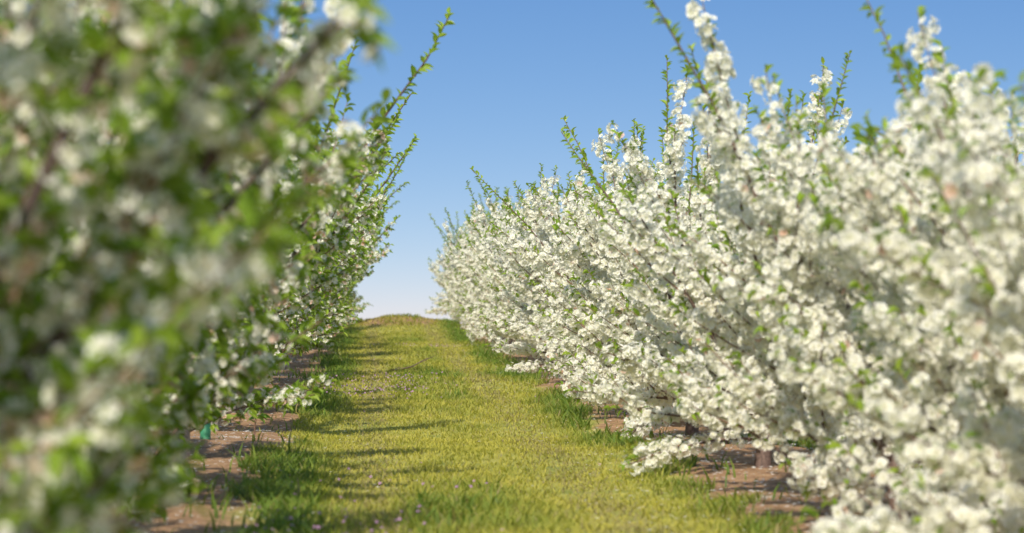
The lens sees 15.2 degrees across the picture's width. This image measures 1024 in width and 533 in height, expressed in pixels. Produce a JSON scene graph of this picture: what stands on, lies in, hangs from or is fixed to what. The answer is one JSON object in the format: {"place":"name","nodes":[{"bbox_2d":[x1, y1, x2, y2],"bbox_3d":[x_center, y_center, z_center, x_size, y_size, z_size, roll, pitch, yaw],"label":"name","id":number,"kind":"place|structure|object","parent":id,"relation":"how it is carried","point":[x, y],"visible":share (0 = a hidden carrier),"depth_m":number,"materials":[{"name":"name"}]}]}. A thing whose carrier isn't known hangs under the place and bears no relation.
{"place":"outdoors","nodes":[
{"label":"outdoors","id":0,"kind":"place"},
{"bbox_2d":[341,312,464,334],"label":"grass","id":1,"kind":"structure","parent":0,"point":[452,325],"depth_m":87.41,"materials":[{"name":"green plant"}]},
{"bbox_2d":[271,329,564,398],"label":"grass","id":2,"kind":"structure","parent":0,"point":[456,338],"depth_m":52.28,"materials":[{"name":"green plant"}]},
{"bbox_2d":[16,0,1023,323],"label":"sky","id":3,"kind":"structure","parent":0,"point":[502,81],"materials":[{"name":"blue"}]},
{"bbox_2d":[109,317,1008,532],"bbox_3d":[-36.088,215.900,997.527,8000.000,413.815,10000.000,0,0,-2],"label":"ground","id":4,"kind":"structure","parent":0,"point":[745,456],"depth_m":25.16,"materials":[{"name":"green plant"}]},
{"bbox_2d":[0,0,361,531],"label":"tree","id":5,"kind":"object","parent":4,"relation":"on","point":[19,137],"visible":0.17,"depth_m":10.34,"materials":[{"name":"green plant"}]},
{"bbox_2d":[0,0,392,508],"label":"tree","id":6,"kind":"object","parent":4,"relation":"on","point":[188,390],"visible":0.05,"depth_m":13.18,"materials":[{"name":"white plant"}]},
{"bbox_2d":[0,0,398,532],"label":"tree","id":7,"kind":"object","parent":4,"relation":"on","point":[144,188],"visible":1,"depth_m":7.46,"materials":[{"name":"green plant"}]},
{"bbox_2d":[200,422,210,438],"bbox_3d":[-2.163,1.032,27.949,0.158,0.508,0.199,0,-1,43],"label":"guarded whip","id":8,"kind":"object","parent":4,"relation":"on","point":[205,431],"visible":0.13,"depth_m":27.89,"materials":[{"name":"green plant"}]},
{"bbox_2d":[80,0,361,530],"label":"tree","id":9,"kind":"object","parent":4,"relation":"on","point":[260,366],"visible":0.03,"depth_m":16.01,"materials":[{"name":"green plant"}]},
{"bbox_2d":[67,1,377,507],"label":"tree","id":10,"kind":"object","parent":4,"relation":"on","point":[304,231],"visible":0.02,"depth_m":19.41,"materials":[{"name":"green plant"}]},
{"bbox_2d":[3,2,455,471],"bbox_3d":[-2.158,-0.112,22.533,3.281,2.937,2.697,0,-1,26],"label":"tree","id":11,"kind":"object","parent":4,"relation":"on","point":[377,135],"visible":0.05,"depth_m":22.68,"materials":[{"name":"green plant"}]},
{"bbox_2d":[69,41,391,457],"bbox_3d":[-1.964,-0.046,25.572,2.363,2.808,2.875,0,0,1],"label":"tree","id":12,"kind":"object","parent":4,"relation":"on","point":[291,397],"visible":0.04,"depth_m":25.44,"materials":[{"name":"green plant"}]},
{"bbox_2d":[244,382,271,435],"bbox_3d":[-1.861,1.071,28.201,0.222,0.463,0.314,0,0,5],"label":"weed","id":13,"kind":"object","parent":4,"relation":"on","point":[261,416],"visible":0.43,"depth_m":28.20,"materials":[{"name":"green plant"}]},
{"bbox_2d":[245,143,362,395],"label":"tree","id":14,"kind":"object","parent":4,"relation":"on","point":[292,323],"visible":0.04,"depth_m":37.19,"materials":[{"name":"green plant"}]},
{"bbox_2d":[223,112,402,412],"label":"tree","id":15,"kind":"object","parent":4,"relation":"on","point":[310,334],"visible":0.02,"depth_m":34.28,"materials":[{"name":"green plant"}]},
{"bbox_2d":[211,91,417,430],"bbox_3d":[-2.673,-0.007,31.445,3.141,2.846,2.268,0,-1,45],"label":"tree","id":16,"kind":"object","parent":4,"relation":"on","point":[380,199],"visible":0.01,"depth_m":31.19,"materials":[{"name":"green plant"}]},
{"bbox_2d":[231,149,403,383],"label":"tree","id":17,"kind":"object","parent":4,"relation":"on","point":[329,326],"visible":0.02,"depth_m":43.11,"materials":[{"name":"green plant"}]},
{"bbox_2d":[283,242,369,369],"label":"tree","id":18,"kind":"object","parent":4,"relation":"on","point":[316,320],"depth_m":52.05,"materials":[{"name":"green plant"}]},
{"bbox_2d":[280,165,383,347],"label":"tree","id":19,"kind":"object","parent":4,"relation":"on","point":[301,314],"depth_m":40.35,"materials":[{"name":"green plant"}]},
{"bbox_2d":[275,141,412,374],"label":"tree","id":20,"kind":"object","parent":4,"relation":"on","point":[319,346],"visible":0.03,"depth_m":49.17,"materials":[{"name":"green plant"}]},
{"bbox_2d":[290,215,400,361],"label":"tree","id":21,"kind":"object","parent":4,"relation":"on","point":[361,264],"visible":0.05,"depth_m":55.60,"materials":[{"name":"green plant"}]},
{"bbox_2d":[272,128,419,375],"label":"tree","id":22,"kind":"object","parent":4,"relation":"on","point":[355,258],"depth_m":46.92,"materials":[{"name":"green plant"}]},
{"bbox_2d":[337,279,358,326],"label":"tree","id":23,"kind":"object","parent":4,"relation":"on","point":[348,322],"depth_m":76.36,"materials":[{"name":"green plant"}]},
{"bbox_2d":[296,182,409,356],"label":"tree","id":24,"kind":"object","parent":4,"relation":"on","point":[344,321],"visible":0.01,"depth_m":57.84,"materials":[{"name":"green plant"}]},
{"bbox_2d":[346,270,363,305],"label":"tree","id":25,"kind":"object","parent":4,"relation":"on","point":[353,297],"visible":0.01,"depth_m":91.29,"materials":[{"name":"green plant"}]},
{"bbox_2d":[341,228,381,303],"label":"tree","id":26,"kind":"object","parent":4,"relation":"on","point":[363,271],"depth_m":72.52,"materials":[{"name":"green plant"}]},
{"bbox_2d":[343,221,383,293],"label":"tree","id":27,"kind":"object","parent":4,"relation":"on","point":[367,255],"depth_m":64.54,"materials":[{"name":"green plant"}]},
{"bbox_2d":[354,241,377,312],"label":"tree","id":28,"kind":"object","parent":4,"relation":"on","point":[358,305],"visible":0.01,"depth_m":97.12,"materials":[{"name":"green plant"}]},
{"bbox_2d":[338,184,395,315],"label":"tree","id":29,"kind":"object","parent":4,"relation":"on","point":[345,304],"depth_m":66.90,"materials":[{"name":"green plant"}]},
{"bbox_2d":[344,223,389,302],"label":"tree","id":30,"kind":"object","parent":4,"relation":"on","point":[362,273],"depth_m":88.59,"materials":[{"name":"green plant"}]},
{"bbox_2d":[341,200,399,319],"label":"tree","id":31,"kind":"object","parent":4,"relation":"on","point":[359,310],"visible":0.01,"depth_m":70.10,"materials":[{"name":"green plant"}]},
{"bbox_2d":[391,355,434,370],"bbox_3d":[-1.329,1.300,51.948,0.366,0.205,1.282,0,-1,32],"label":"fallen branch","id":32,"kind":"object","parent":4,"relation":"on","point":[400,368],"visible":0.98,"depth_m":51.83,"materials":[{"name":"brown wood"}]},
{"bbox_2d":[244,343,600,531],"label":"wildflowers","id":33,"kind":"object","parent":4,"relation":"on","point":[318,527],"visible":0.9,"depth_m":23.07,"materials":[{"name":"purple plant"}]},
{"bbox_2d":[424,259,464,323],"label":"tree","id":34,"kind":"object","parent":4,"relation":"on","point":[441,281],"visible":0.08,"depth_m":102.08,"materials":[{"name":"white plant"}]},
{"bbox_2d":[442,211,460,313],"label":"tree","id":35,"kind":"object","parent":4,"relation":"on","point":[456,243],"visible":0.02,"depth_m":92.70,"materials":[{"name":"white plant"}]},
{"bbox_2d":[438,223,470,309],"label":"tree","id":36,"kind":"object","parent":4,"relation":"on","point":[464,230],"depth_m":99.23,"materials":[{"name":"white plant"}]},
{"bbox_2d":[429,213,483,326],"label":"tree","id":37,"kind":"object","parent":4,"relation":"on","point":[461,285],"visible":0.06,"depth_m":80.77,"materials":[{"name":"white plant"}]},
{"bbox_2d":[442,227,471,320],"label":"tree","id":38,"kind":"object","parent":4,"relation":"on","point":[449,305],"visible":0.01,"depth_m":84.24,"materials":[{"name":"white plant"}]},
{"bbox_2d":[441,244,472,318],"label":"tree","id":39,"kind":"object","parent":4,"relation":"on","point":[442,292],"visible":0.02,"depth_m":96.35,"materials":[{"name":"white plant"}]},
{"bbox_2d":[431,210,489,321],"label":"tree","id":40,"kind":"object","parent":4,"relation":"on","point":[448,277],"visible":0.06,"depth_m":90.15,"materials":[{"name":"white plant"}]},
{"bbox_2d":[444,204,489,311],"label":"tree","id":41,"kind":"object","parent":4,"relation":"on","point":[451,271],"visible":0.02,"depth_m":87.42,"materials":[{"name":"white plant"}]},
{"bbox_2d":[442,203,502,314],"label":"tree","id":42,"kind":"object","parent":4,"relation":"on","point":[455,297],"visible":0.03,"depth_m":78.09,"materials":[{"name":"white plant"}]},
{"bbox_2d":[444,193,510,339],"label":"tree","id":43,"kind":"object","parent":4,"relation":"on","point":[462,238],"visible":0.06,"depth_m":71.88,"materials":[{"name":"white plant"}]},
{"bbox_2d":[437,208,526,342],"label":"tree","id":44,"kind":"object","parent":4,"relation":"on","point":[470,273],"visible":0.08,"depth_m":68.53,"materials":[{"name":"white plant"}]},
{"bbox_2d":[458,202,513,339],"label":"tree","id":45,"kind":"object","parent":4,"relation":"on","point":[477,298],"visible":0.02,"depth_m":74.99,"materials":[{"name":"white plant"}]},
{"bbox_2d":[462,186,519,341],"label":"tree","id":46,"kind":"object","parent":4,"relation":"on","point":[476,327],"visible":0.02,"depth_m":63.26,"materials":[{"name":"white plant"}]},
{"bbox_2d":[163,338,825,532],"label":"grass tufts","id":47,"kind":"object","parent":4,"relation":"on","point":[317,500],"visible":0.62,"depth_m":22.90,"materials":[{"name":"green plant"}]},
{"bbox_2d":[461,187,531,331],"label":"tree","id":48,"kind":"object","parent":4,"relation":"on","point":[471,311],"visible":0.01,"depth_m":60.35,"materials":[{"name":"white plant"}]},
{"bbox_2d":[472,212,543,361],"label":"tree","id":49,"kind":"object","parent":4,"relation":"on","point":[477,309],"visible":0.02,"depth_m":57.41,"materials":[{"name":"white plant"}]},
{"bbox_2d":[451,199,565,343],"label":"tree","id":50,"kind":"object","parent":4,"relation":"on","point":[470,261],"visible":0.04,"depth_m":66.08,"materials":[{"name":"white plant"}]},
{"bbox_2d":[466,207,586,369],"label":"tree","id":51,"kind":"object","parent":4,"relation":"on","point":[502,266],"visible":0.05,"depth_m":51.17,"materials":[{"name":"white plant"}]},
{"bbox_2d":[466,176,588,359],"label":"tree","id":52,"kind":"object","parent":4,"relation":"on","point":[482,253],"visible":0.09,"depth_m":54.37,"materials":[{"name":"white plant"}]},
{"bbox_2d":[480,141,655,374],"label":"tree","id":53,"kind":"object","parent":4,"relation":"on","point":[525,289],"visible":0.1,"depth_m":47.56,"materials":[{"name":"white plant"}]},
{"bbox_2d":[490,162,657,377],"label":"tree","id":54,"kind":"object","parent":4,"relation":"on","point":[525,331],"visible":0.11,"depth_m":45.01,"materials":[{"name":"white plant"}]},
{"bbox_2d":[470,118,702,400],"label":"tree","id":55,"kind":"object","parent":4,"relation":"on","point":[549,263],"visible":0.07,"depth_m":35.90,"materials":[{"name":"white plant"}]},
{"bbox_2d":[538,126,646,377],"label":"tree","id":56,"kind":"object","parent":4,"relation":"on","point":[556,364],"visible":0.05,"depth_m":38.82,"materials":[{"name":"white plant"}]},
{"bbox_2d":[500,162,702,356],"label":"tree","id":57,"kind":"object","parent":4,"relation":"on","point":[534,213],"visible":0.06,"depth_m":42.00,"materials":[{"name":"white plant"}]},
{"bbox_2d":[524,115,821,420],"bbox_3d":[1.294,0.025,33.101,2.112,2.764,2.791,0,-1,-34],"label":"tree","id":58,"kind":"object","parent":4,"relation":"on","point":[604,266],"visible":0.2,"depth_m":33.08,"materials":[{"name":"white plant"}]},
{"bbox_2d":[575,91,772,438],"bbox_3d":[1.331,0.012,29.837,1.712,2.784,2.095,0,0,-1],"label":"tree","id":59,"kind":"object","parent":4,"relation":"on","point":[626,337],"visible":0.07,"depth_m":29.67,"materials":[{"name":"white plant"}]},
{"bbox_2d":[561,55,851,443],"bbox_3d":[1.310,-0.081,27.135,2.244,2.829,1.899,0,-1,10],"label":"tree","id":60,"kind":"object","parent":4,"relation":"on","point":[625,358],"visible":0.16,"depth_m":26.80,"materials":[{"name":"white plant"}]},
{"bbox_2d":[592,50,924,476],"bbox_3d":[1.495,-0.010,24.146,1.724,2.694,2.110,0,-1,33],"label":"tree","id":61,"kind":"object","parent":4,"relation":"on","point":[680,349],"visible":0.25,"depth_m":23.91,"materials":[{"name":"white plant"}]},
{"bbox_2d":[653,43,924,496],"bbox_3d":[1.541,0.089,20.960,1.867,2.494,2.468,0,-1,35],"label":"tree","id":62,"kind":"object","parent":4,"relation":"on","point":[751,319],"visible":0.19,"depth_m":20.88,"materials":[{"name":"white plant"}]},
{"bbox_2d":[643,0,1023,520],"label":"tree","id":63,"kind":"object","parent":4,"relation":"on","point":[807,287],"visible":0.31,"depth_m":17.86,"materials":[{"name":"white plant"}]},
{"bbox_2d":[761,0,1023,532],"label":"tree","id":64,"kind":"object","parent":4,"relation":"on","point":[930,350],"visible":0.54,"depth_m":15.11,"materials":[{"name":"white plant"}]},
{"bbox_2d":[798,42,1023,532],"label":"tree","id":65,"kind":"object","parent":4,"relation":"on","point":[958,171],"visible":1,"depth_m":12.23,"materials":[{"name":"white plant"}]},
{"bbox_2d":[929,126,1023,247],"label":"tree","id":66,"kind":"object","parent":4,"relation":"on","point":[1016,142],"depth_m":36.44,"materials":[{"name":"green plant"}]},
{"bbox_2d":[129,342,991,532],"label":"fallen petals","id":67,"kind":"object","parent":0,"point":[538,440],"visible":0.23,"depth_m":23.98,"materials":[{"name":"white plant"}]},
{"bbox_2d":[156,390,986,532],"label":"grass","id":68,"kind":"structure","parent":0,"point":[458,448],"depth_m":23.79,"materials":[{"name":"green plant"}]}
]}

